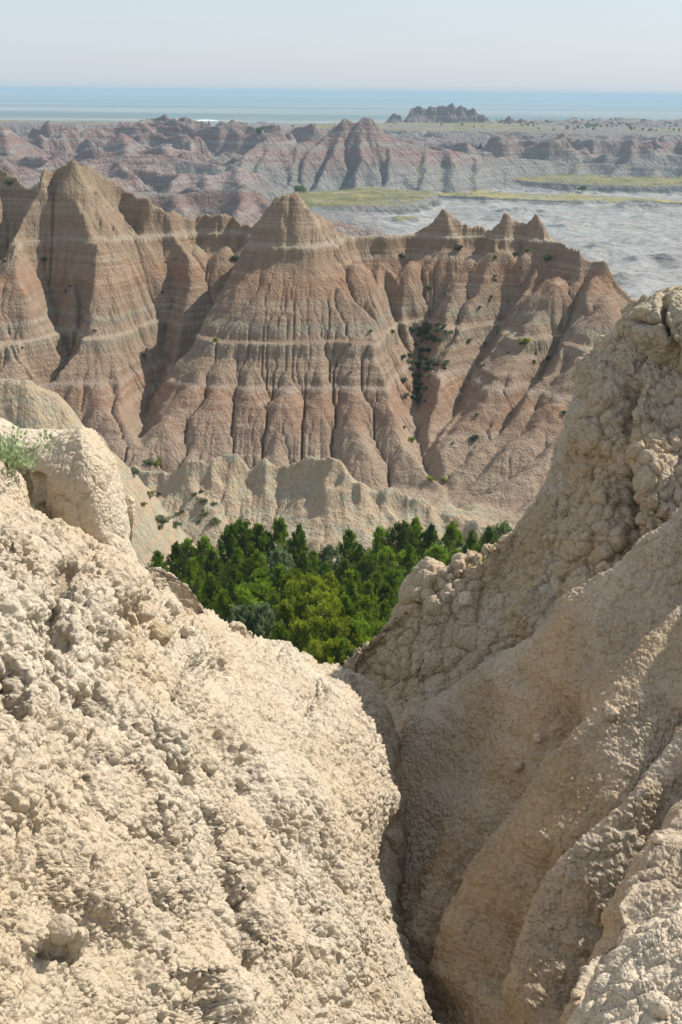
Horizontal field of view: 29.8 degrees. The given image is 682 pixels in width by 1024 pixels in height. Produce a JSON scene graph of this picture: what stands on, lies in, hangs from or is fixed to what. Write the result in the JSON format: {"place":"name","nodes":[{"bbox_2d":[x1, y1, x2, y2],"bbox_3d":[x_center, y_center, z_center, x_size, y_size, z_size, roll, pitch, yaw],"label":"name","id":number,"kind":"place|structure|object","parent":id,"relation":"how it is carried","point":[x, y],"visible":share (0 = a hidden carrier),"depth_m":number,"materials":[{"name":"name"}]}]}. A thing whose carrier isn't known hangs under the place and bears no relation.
{"place":"outdoors","nodes":[
{"label":"outdoors","id":0,"kind":"place"},
{"bbox_2d":[0,493,439,1023],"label":"clay ridge","id":1,"kind":"structure","parent":0,"point":[133,834],"depth_m":6.35,"materials":[{"name":"beige stone"}]},
{"bbox_2d":[0,460,30,508],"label":"rock shoulder","id":2,"kind":"object","parent":1,"relation":"on","point":[14,486],"visible":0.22,"depth_m":7.49,"materials":[{"name":"stone"}]},
{"bbox_2d":[0,425,33,466],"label":"sage tuft","id":3,"kind":"object","parent":2,"relation":"on","point":[22,442],"visible":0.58,"depth_m":7.59,"materials":[{"name":"green plant"}]},
{"bbox_2d":[0,429,55,477],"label":"sage tuft","id":4,"kind":"object","parent":2,"relation":"on","point":[19,462],"visible":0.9,"depth_m":7.54,"materials":[{"name":"green plant"}]},
{"bbox_2d":[0,417,67,504],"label":"rock shoulder","id":5,"kind":"object","parent":1,"relation":"on","point":[6,426],"visible":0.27,"depth_m":8.96,"materials":[{"name":"stone"}]},
{"bbox_2d":[46,914,77,943],"bbox_3d":[-0.982,1.458,4.485,0.117,0.096,0.100,-8,13,24],"label":"stone","id":6,"kind":"object","parent":1,"relation":"on","point":[63,928],"visible":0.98,"depth_m":4.45,"materials":[{"name":"stone"}]},
{"bbox_2d":[29,426,137,559],"bbox_3d":[-1.774,0.042,8.751,0.679,1.368,1.435,-5,19,-17],"label":"rock block","id":7,"kind":"object","parent":1,"relation":"on","point":[76,479],"visible":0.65,"depth_m":8.12,"materials":[{"name":"stone"}]},
{"bbox_2d":[107,618,124,640],"bbox_3d":[-1.139,0.600,6.453,0.101,0.112,0.121,1,31,8],"label":"stone","id":8,"kind":"object","parent":1,"relation":"on","point":[116,628],"visible":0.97,"depth_m":6.42,"materials":[{"name":"stone"}]},
{"bbox_2d":[125,495,140,563],"bbox_3d":[-1.440,0.259,8.880,0.266,0.800,0.238,16,24,39],"label":"rock pinnacle","id":9,"kind":"object","parent":1,"relation":"on","point":[131,505],"visible":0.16,"depth_m":8.71,"materials":[{"name":"stone"}]},
{"bbox_2d":[137,601,155,621],"bbox_3d":[-1.123,0.562,7.279,0.142,0.123,0.158,13,22,34],"label":"stone","id":10,"kind":"object","parent":1,"relation":"on","point":[147,613],"visible":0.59,"depth_m":7.24,"materials":[{"name":"stone"}]},
{"bbox_2d":[147,622,171,645],"bbox_3d":[-1.116,0.752,7.839,0.159,0.155,0.160,-35,35,-30],"label":"stone","id":11,"kind":"object","parent":1,"relation":"on","point":[161,633],"visible":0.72,"depth_m":7.79,"materials":[{"name":"yellow stone"}]},
{"bbox_2d":[165,599,181,615],"bbox_3d":[-1.099,0.625,8.377,0.102,0.102,0.118,-6,52,-34],"label":"stone","id":12,"kind":"object","parent":1,"relation":"on","point":[174,605],"visible":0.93,"depth_m":8.34,"materials":[{"name":"stone"}]},
{"bbox_2d":[180,625,195,638],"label":"stone","id":13,"kind":"object","parent":1,"relation":"on","point":[186,631],"visible":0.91,"depth_m":8.31,"materials":[{"name":"stone"}]},
{"bbox_2d":[201,752,219,773],"bbox_3d":[-0.678,1.273,6.503,0.125,0.102,0.120,-3,18,-9],"label":"stone","id":14,"kind":"object","parent":1,"relation":"on","point":[210,763],"visible":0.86,"depth_m":6.46,"materials":[{"name":"stone"}]},
{"bbox_2d":[250,851,264,866],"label":"stone","id":15,"kind":"object","parent":1,"relation":"on","point":[257,858],"visible":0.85,"depth_m":6.63,"materials":[{"name":"stone"}]},
{"bbox_2d":[337,951,345,958],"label":"stone","id":16,"kind":"object","parent":1,"relation":"on","point":[341,954],"visible":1,"depth_m":7.23,"materials":[{"name":"stone"}]},
{"bbox_2d":[0,159,630,592],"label":"badlands wall","id":17,"kind":"structure","parent":0,"point":[266,409],"depth_m":166.61,"materials":[{"name":"stone"}]},
{"bbox_2d":[155,515,171,522],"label":"shrub","id":18,"kind":"object","parent":17,"relation":"on","point":[161,518],"visible":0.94,"depth_m":121.69,"materials":[{"name":"green plant"}]},
{"bbox_2d":[196,497,207,505],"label":"shrub","id":19,"kind":"object","parent":17,"relation":"on","point":[203,501],"visible":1,"depth_m":132.15,"materials":[{"name":"green plant"}]},
{"bbox_2d":[209,517,221,523],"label":"shrub","id":20,"kind":"object","parent":17,"relation":"on","point":[214,520],"visible":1,"depth_m":130.56,"materials":[{"name":"green plant"}]},
{"bbox_2d":[216,523,245,577],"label":"juniper tree","id":21,"kind":"object","parent":17,"relation":"on","point":[227,544],"visible":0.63,"depth_m":112.19,"materials":[{"name":"green plant"}]},
{"bbox_2d":[261,517,295,564],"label":"juniper tree","id":22,"kind":"object","parent":17,"relation":"on","point":[279,527],"visible":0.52,"depth_m":115.04,"materials":[{"name":"green plant"}]},
{"bbox_2d":[283,523,309,567],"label":"juniper tree","id":23,"kind":"object","parent":17,"relation":"on","point":[298,541],"visible":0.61,"depth_m":114.09,"materials":[{"name":"green plant"}]},
{"bbox_2d":[317,544,346,579],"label":"juniper tree","id":24,"kind":"object","parent":17,"relation":"on","point":[329,550],"visible":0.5,"depth_m":113.65,"materials":[{"name":"green plant"}]},
{"bbox_2d":[333,528,363,575],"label":"juniper tree","id":25,"kind":"object","parent":17,"relation":"on","point":[346,545],"visible":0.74,"depth_m":115.20,"materials":[{"name":"green plant"}]},
{"bbox_2d":[352,544,368,580],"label":"juniper tree","id":26,"kind":"object","parent":17,"relation":"on","point":[359,551],"visible":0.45,"depth_m":114.67,"materials":[{"name":"green plant"}]},
{"bbox_2d":[366,525,397,573],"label":"juniper tree","id":27,"kind":"object","parent":17,"relation":"on","point":[377,542],"visible":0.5,"depth_m":116.19,"materials":[{"name":"green plant"}]},
{"bbox_2d":[398,517,428,566],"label":"juniper tree","id":28,"kind":"object","parent":17,"relation":"on","point":[418,535],"visible":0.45,"depth_m":118.09,"materials":[{"name":"green plant"}]},
{"bbox_2d":[420,523,450,560],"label":"juniper tree","id":29,"kind":"object","parent":17,"relation":"on","point":[430,532],"visible":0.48,"depth_m":118.21,"materials":[{"name":"green plant"}]},
{"bbox_2d":[441,520,465,561],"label":"juniper tree","id":30,"kind":"object","parent":17,"relation":"on","point":[452,529],"visible":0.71,"depth_m":119.53,"materials":[{"name":"green plant"}]},
{"bbox_2d":[461,530,480,553],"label":"juniper tree","id":31,"kind":"object","parent":17,"relation":"on","point":[471,540],"visible":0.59,"depth_m":119.45,"materials":[{"name":"green plant"}]},
{"bbox_2d":[0,114,681,299],"bbox_3d":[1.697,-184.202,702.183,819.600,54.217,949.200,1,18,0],"label":"badlands valley","id":32,"kind":"structure","parent":0,"point":[621,215],"depth_m":868.36,"materials":[{"name":"grey stone"}]},
{"bbox_2d":[293,185,306,193],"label":"juniper tree","id":33,"kind":"object","parent":32,"relation":"on","point":[301,188],"visible":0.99,"depth_m":795.02,"materials":[{"name":"green plant"}]},
{"bbox_2d":[0,89,681,125],"bbox_3d":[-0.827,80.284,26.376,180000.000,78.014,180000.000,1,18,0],"label":"prairie plain","id":34,"kind":"structure","parent":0,"point":[249,107],"depth_m":10251.95,"materials":[{"name":"blue"}]},
{"bbox_2d":[0,117,681,149],"bbox_3d":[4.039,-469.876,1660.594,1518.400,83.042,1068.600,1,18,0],"label":"plateau hills","id":35,"kind":"structure","parent":0,"point":[449,135],"depth_m":1398.51,"materials":[{"name":"grey stone"}]},
{"bbox_2d":[385,113,403,122],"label":"rock butte","id":36,"kind":"object","parent":35,"relation":"on","point":[394,117],"visible":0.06,"depth_m":1778.41,"materials":[{"name":"stone"}]},
{"bbox_2d":[403,103,489,122],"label":"rock butte","id":37,"kind":"object","parent":35,"relation":"on","point":[451,113],"visible":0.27,"depth_m":1799.67,"materials":[{"name":"stone"}]},
{"bbox_2d":[497,116,533,122],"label":"rock butte","id":38,"kind":"object","parent":35,"relation":"on","point":[508,119],"visible":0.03,"depth_m":1761.75,"materials":[{"name":"stone"}]},
{"bbox_2d":[0,0,681,95],"label":"sky","id":39,"kind":"structure","parent":0,"point":[551,47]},
{"bbox_2d":[341,328,681,1023],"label":"clay wall","id":40,"kind":"structure","parent":0,"point":[561,632],"depth_m":10.72,"materials":[{"name":"beige stone"}]},
{"bbox_2d":[387,556,445,622],"bbox_3d":[1.016,1.097,15.489,1.003,1.282,1.070,1,18,0],"label":"rock knob","id":41,"kind":"object","parent":40,"relation":"on","point":[422,569],"visible":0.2,"depth_m":15.08,"materials":[{"name":"stone"}]},
{"bbox_2d":[459,591,472,605],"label":"stone","id":42,"kind":"object","parent":40,"relation":"on","point":[465,597],"visible":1,"depth_m":13.57,"materials":[{"name":"grey stone"}]},
{"bbox_2d":[512,760,523,772],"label":"stone","id":43,"kind":"object","parent":40,"relation":"on","point":[517,766],"visible":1,"depth_m":10.71,"materials":[{"name":"stone"}]},
{"bbox_2d":[533,733,542,743],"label":"stone","id":44,"kind":"object","parent":40,"relation":"on","point":[538,737],"visible":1,"depth_m":10.64,"materials":[{"name":"grey stone"}]},
{"bbox_2d":[603,705,619,720],"bbox_3d":[2.046,1.522,9.684,0.133,0.116,0.114,23,11,-47],"label":"stone","id":45,"kind":"object","parent":40,"relation":"on","point":[611,713],"visible":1,"depth_m":9.64,"materials":[{"name":"stone"}]},
{"bbox_2d":[615,285,681,371],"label":"rock block","id":46,"kind":"object","parent":40,"relation":"on","point":[651,326],"visible":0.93,"depth_m":11.63,"materials":[{"name":"beige stone"}]},
{"bbox_2d":[559,800,681,1023],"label":"clay spur","id":47,"kind":"structure","parent":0,"point":[649,886],"depth_m":7.61,"materials":[{"name":"beige stone"}]},
{"bbox_2d":[650,833,663,844],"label":"stone","id":48,"kind":"object","parent":47,"relation":"on","point":[657,838],"visible":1,"depth_m":7.81,"materials":[{"name":"grey stone"}]},
{"bbox_2d":[567,888,681,1023],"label":"clay shoulder","id":49,"kind":"object","parent":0,"point":[638,971],"visible":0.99,"depth_m":4.47},
{"bbox_2d":[648,996,672,1019],"bbox_3d":[1.056,1.636,4.220,0.076,0.088,0.096,27,20,33],"label":"stone","id":50,"kind":"object","parent":49,"relation":"on","point":[661,1008],"visible":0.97,"depth_m":4.19,"materials":[{"name":"grey stone"}]},
{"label":"grove ground","id":51,"kind":"structure","parent":0,"visible":0},
{"bbox_2d":[147,550,172,570],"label":"juniper tree","id":52,"kind":"object","parent":51,"relation":"on","point":[158,557],"visible":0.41,"depth_m":106.23,"materials":[{"name":"green plant"}]},
{"bbox_2d":[165,541,190,580],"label":"juniper tree","id":53,"kind":"object","parent":51,"relation":"on","point":[175,555],"visible":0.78,"depth_m":109.43,"materials":[{"name":"green plant"}]},
{"bbox_2d":[179,537,200,579],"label":"juniper tree","id":54,"kind":"object","parent":51,"relation":"on","point":[187,545],"visible":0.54,"depth_m":110.44,"materials":[{"name":"green plant"}]},
{"bbox_2d":[182,557,214,600],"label":"juniper tree","id":55,"kind":"object","parent":51,"relation":"on","point":[193,567],"visible":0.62,"depth_m":101.46,"materials":[{"name":"green plant"}]},
{"bbox_2d":[193,535,221,582],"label":"juniper tree","id":56,"kind":"object","parent":51,"relation":"on","point":[202,552],"visible":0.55,"depth_m":110.43,"materials":[{"name":"green plant"}]},
{"bbox_2d":[194,571,221,609],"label":"juniper tree","id":57,"kind":"object","parent":51,"relation":"on","point":[210,589],"visible":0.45,"depth_m":94.40,"materials":[{"name":"green plant"}]},
{"bbox_2d":[200,597,220,614],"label":"juniper tree","id":58,"kind":"object","parent":51,"relation":"on","point":[205,603],"visible":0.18,"depth_m":87.02,"materials":[{"name":"green plant"}]},
{"bbox_2d":[201,550,229,597],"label":"juniper tree","id":59,"kind":"object","parent":51,"relation":"on","point":[211,564],"visible":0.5,"depth_m":103.29,"materials":[{"name":"green plant"}]},
{"bbox_2d":[213,588,232,620],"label":"juniper tree","id":60,"kind":"object","parent":51,"relation":"on","point":[223,601],"visible":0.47,"depth_m":89.28,"materials":[{"name":"green plant"}]},
{"bbox_2d":[222,564,252,602],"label":"juniper tree","id":61,"kind":"object","parent":51,"relation":"on","point":[235,574],"visible":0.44,"depth_m":96.29,"materials":[{"name":"green plant"}]},
{"bbox_2d":[224,546,251,596],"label":"juniper tree","id":62,"kind":"object","parent":51,"relation":"on","point":[237,558],"visible":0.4,"depth_m":105.14,"materials":[{"name":"green plant"}]},
{"bbox_2d":[226,603,258,636],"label":"juniper tree","id":63,"kind":"object","parent":51,"relation":"on","point":[241,614],"visible":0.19,"depth_m":81.79,"materials":[{"name":"green plant"}]},
{"bbox_2d":[220,580,270,630],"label":"juniper tree","id":64,"kind":"object","parent":51,"relation":"on","point":[245,591],"visible":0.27,"depth_m":89.41,"materials":[{"name":"green plant"}]},
{"bbox_2d":[221,517,271,570],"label":"juniper tree","id":65,"kind":"object","parent":51,"relation":"on","point":[245,534],"visible":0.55,"depth_m":113.08,"materials":[{"name":"green plant"}]},
{"bbox_2d":[237,568,273,605],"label":"juniper tree","id":66,"kind":"object","parent":51,"relation":"on","point":[257,575],"visible":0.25,"depth_m":96.42,"materials":[{"name":"green plant"}]},
{"bbox_2d":[243,550,273,583],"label":"juniper tree","id":67,"kind":"object","parent":51,"relation":"on","point":[256,560],"visible":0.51,"depth_m":105.25,"materials":[{"name":"green plant"}]},
{"bbox_2d":[244,523,275,571],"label":"juniper tree","id":68,"kind":"object","parent":51,"relation":"on","point":[261,535],"visible":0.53,"depth_m":114.08,"materials":[{"name":"green plant"}]},
{"bbox_2d":[247,601,285,638],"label":"juniper tree","id":69,"kind":"object","parent":51,"relation":"on","point":[262,624],"visible":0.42,"depth_m":81.67,"materials":[{"name":"green plant"}]},
{"bbox_2d":[246,581,293,632],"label":"juniper tree","id":70,"kind":"object","parent":51,"relation":"on","point":[274,597],"visible":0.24,"depth_m":90.09,"materials":[{"name":"green plant"}]},
{"bbox_2d":[265,563,286,593],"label":"juniper tree","id":71,"kind":"object","parent":51,"relation":"on","point":[279,572],"visible":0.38,"depth_m":98.03,"materials":[{"name":"green plant"}]},
{"bbox_2d":[262,543,295,575],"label":"juniper tree","id":72,"kind":"object","parent":51,"relation":"on","point":[278,555],"visible":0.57,"depth_m":107.35,"materials":[{"name":"green plant"}]},
{"bbox_2d":[267,598,298,637],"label":"juniper tree","id":73,"kind":"object","parent":51,"relation":"on","point":[285,609],"visible":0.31,"depth_m":82.83,"materials":[{"name":"green plant"}]},
{"bbox_2d":[268,621,300,651],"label":"juniper tree","id":74,"kind":"object","parent":51,"relation":"on","point":[280,632],"visible":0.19,"depth_m":77.20,"materials":[{"name":"green plant"}]},
{"bbox_2d":[275,571,311,611],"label":"juniper tree","id":75,"kind":"object","parent":51,"relation":"on","point":[291,576],"visible":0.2,"depth_m":92.02,"materials":[{"name":"green plant"}]},
{"bbox_2d":[278,594,314,628],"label":"juniper tree","id":76,"kind":"object","parent":51,"relation":"on","point":[301,603],"visible":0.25,"depth_m":83.77,"materials":[{"name":"green plant"}]},
{"bbox_2d":[276,567,316,593],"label":"juniper tree","id":77,"kind":"object","parent":51,"relation":"on","point":[297,573],"visible":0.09,"depth_m":98.26,"materials":[{"name":"green plant"}]},
{"bbox_2d":[290,619,310,651],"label":"juniper tree","id":78,"kind":"object","parent":51,"relation":"on","point":[297,630],"visible":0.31,"depth_m":77.85,"materials":[{"name":"green plant"}]},
{"bbox_2d":[288,550,315,583],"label":"juniper tree","id":79,"kind":"object","parent":51,"relation":"on","point":[302,563],"visible":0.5,"depth_m":106.54,"materials":[{"name":"green plant"}]},
{"bbox_2d":[284,572,338,619],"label":"juniper tree","id":80,"kind":"object","parent":51,"relation":"on","point":[308,583],"visible":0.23,"depth_m":91.06,"materials":[{"name":"green plant"}]},
{"bbox_2d":[304,550,324,574],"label":"juniper tree","id":81,"kind":"object","parent":51,"relation":"on","point":[313,556],"visible":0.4,"depth_m":112.58,"materials":[{"name":"green plant"}]},
{"bbox_2d":[296,614,341,651],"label":"juniper tree","id":82,"kind":"object","parent":51,"relation":"on","point":[314,627],"visible":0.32,"depth_m":77.65,"materials":[{"name":"green plant"}]},
{"bbox_2d":[299,589,345,634],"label":"juniper tree","id":83,"kind":"object","parent":51,"relation":"on","point":[323,609],"visible":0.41,"depth_m":83.95,"materials":[{"name":"green plant"}]},
{"bbox_2d":[315,561,335,593],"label":"juniper tree","id":84,"kind":"object","parent":51,"relation":"on","point":[323,569],"visible":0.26,"depth_m":103.18,"materials":[{"name":"green plant"}]},
{"bbox_2d":[311,571,341,606],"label":"juniper tree","id":85,"kind":"object","parent":51,"relation":"on","point":[331,579],"visible":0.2,"depth_m":92.14,"materials":[{"name":"green plant"}]},
{"bbox_2d":[301,639,353,664],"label":"juniper tree","id":86,"kind":"object","parent":51,"relation":"on","point":[320,654],"visible":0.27,"depth_m":73.79,"materials":[{"name":"green plant"}]},
{"bbox_2d":[316,615,362,647],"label":"juniper tree","id":87,"kind":"object","parent":51,"relation":"on","point":[345,630],"visible":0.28,"depth_m":77.70,"materials":[{"name":"green plant"}]},
{"bbox_2d":[323,635,355,665],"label":"juniper tree","id":88,"kind":"object","parent":51,"relation":"on","point":[342,649],"visible":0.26,"depth_m":74.04,"materials":[{"name":"green plant"}]},
{"bbox_2d":[332,558,356,588],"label":"juniper tree","id":89,"kind":"object","parent":51,"relation":"on","point":[344,564],"visible":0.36,"depth_m":105.39,"materials":[{"name":"green plant"}]},
{"bbox_2d":[332,592,358,621],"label":"juniper tree","id":90,"kind":"object","parent":51,"relation":"on","point":[348,606],"visible":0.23,"depth_m":85.08,"materials":[{"name":"green plant"}]},
{"bbox_2d":[337,568,360,609],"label":"juniper tree","id":91,"kind":"object","parent":51,"relation":"on","point":[348,586],"visible":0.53,"depth_m":93.94,"materials":[{"name":"green plant"}]},
{"bbox_2d":[351,570,364,599],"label":"juniper tree","id":92,"kind":"object","parent":51,"relation":"on","point":[356,576],"visible":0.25,"depth_m":99.50,"materials":[{"name":"green plant"}]},
{"bbox_2d":[343,610,380,647],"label":"juniper tree","id":93,"kind":"object","parent":51,"relation":"on","point":[356,625],"visible":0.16,"depth_m":78.44,"materials":[{"name":"green plant"}]},
{"bbox_2d":[353,594,379,644],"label":"juniper tree","id":94,"kind":"object","parent":51,"relation":"on","point":[366,604],"visible":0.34,"depth_m":85.14,"materials":[{"name":"green plant"}]},
{"bbox_2d":[353,580,382,619],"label":"juniper tree","id":95,"kind":"object","parent":51,"relation":"on","point":[368,588],"visible":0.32,"depth_m":92.06,"materials":[{"name":"green plant"}]},
{"bbox_2d":[352,617,385,642],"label":"juniper tree","id":96,"kind":"object","parent":51,"relation":"on","point":[379,625],"visible":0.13,"depth_m":79.84,"materials":[{"name":"green plant"}]},
{"bbox_2d":[351,552,387,593],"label":"juniper tree","id":97,"kind":"object","parent":51,"relation":"on","point":[365,564],"visible":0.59,"depth_m":106.99,"materials":[{"name":"green plant"}]},
{"bbox_2d":[363,570,383,596],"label":"juniper tree","id":98,"kind":"object","parent":51,"relation":"on","point":[377,579],"visible":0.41,"depth_m":100.53,"materials":[{"name":"green plant"}]},
{"bbox_2d":[373,599,392,622],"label":"juniper tree","id":99,"kind":"object","parent":51,"relation":"on","point":[385,609],"visible":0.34,"depth_m":86.19,"materials":[{"name":"green plant"}]},
{"bbox_2d":[376,580,398,610],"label":"juniper tree","id":100,"kind":"object","parent":51,"relation":"on","point":[386,590],"visible":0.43,"depth_m":93.59,"materials":[{"name":"green plant"}]},
{"bbox_2d":[372,546,409,585],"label":"juniper tree","id":101,"kind":"object","parent":51,"relation":"on","point":[385,553],"visible":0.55,"depth_m":109.44,"materials":[{"name":"green plant"}]},
{"bbox_2d":[384,567,404,606],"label":"juniper tree","id":102,"kind":"object","parent":51,"relation":"on","point":[394,582],"visible":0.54,"depth_m":102.09,"materials":[{"name":"green plant"}]},
{"bbox_2d":[371,520,419,571],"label":"juniper tree","id":103,"kind":"object","parent":51,"relation":"on","point":[399,536],"visible":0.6,"depth_m":116.59,"materials":[{"name":"green plant"}]},
{"bbox_2d":[402,544,418,577],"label":"juniper tree","id":104,"kind":"object","parent":51,"relation":"on","point":[410,557],"visible":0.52,"depth_m":110.25,"materials":[{"name":"green plant"}]},
{"bbox_2d":[419,542,450,565],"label":"juniper tree","id":105,"kind":"object","parent":51,"relation":"on","point":[441,554],"visible":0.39,"depth_m":111.15,"materials":[{"name":"green plant"}]},
{"bbox_2d":[475,525,497,550],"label":"juniper tree","id":106,"kind":"object","parent":51,"relation":"on","point":[488,537],"visible":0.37,"depth_m":120.60,"materials":[{"name":"green plant"}]},
{"bbox_2d":[493,521,512,540],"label":"juniper tree","id":107,"kind":"object","parent":51,"relation":"on","point":[503,528],"visible":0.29,"depth_m":121.19,"materials":[{"name":"green plant"}]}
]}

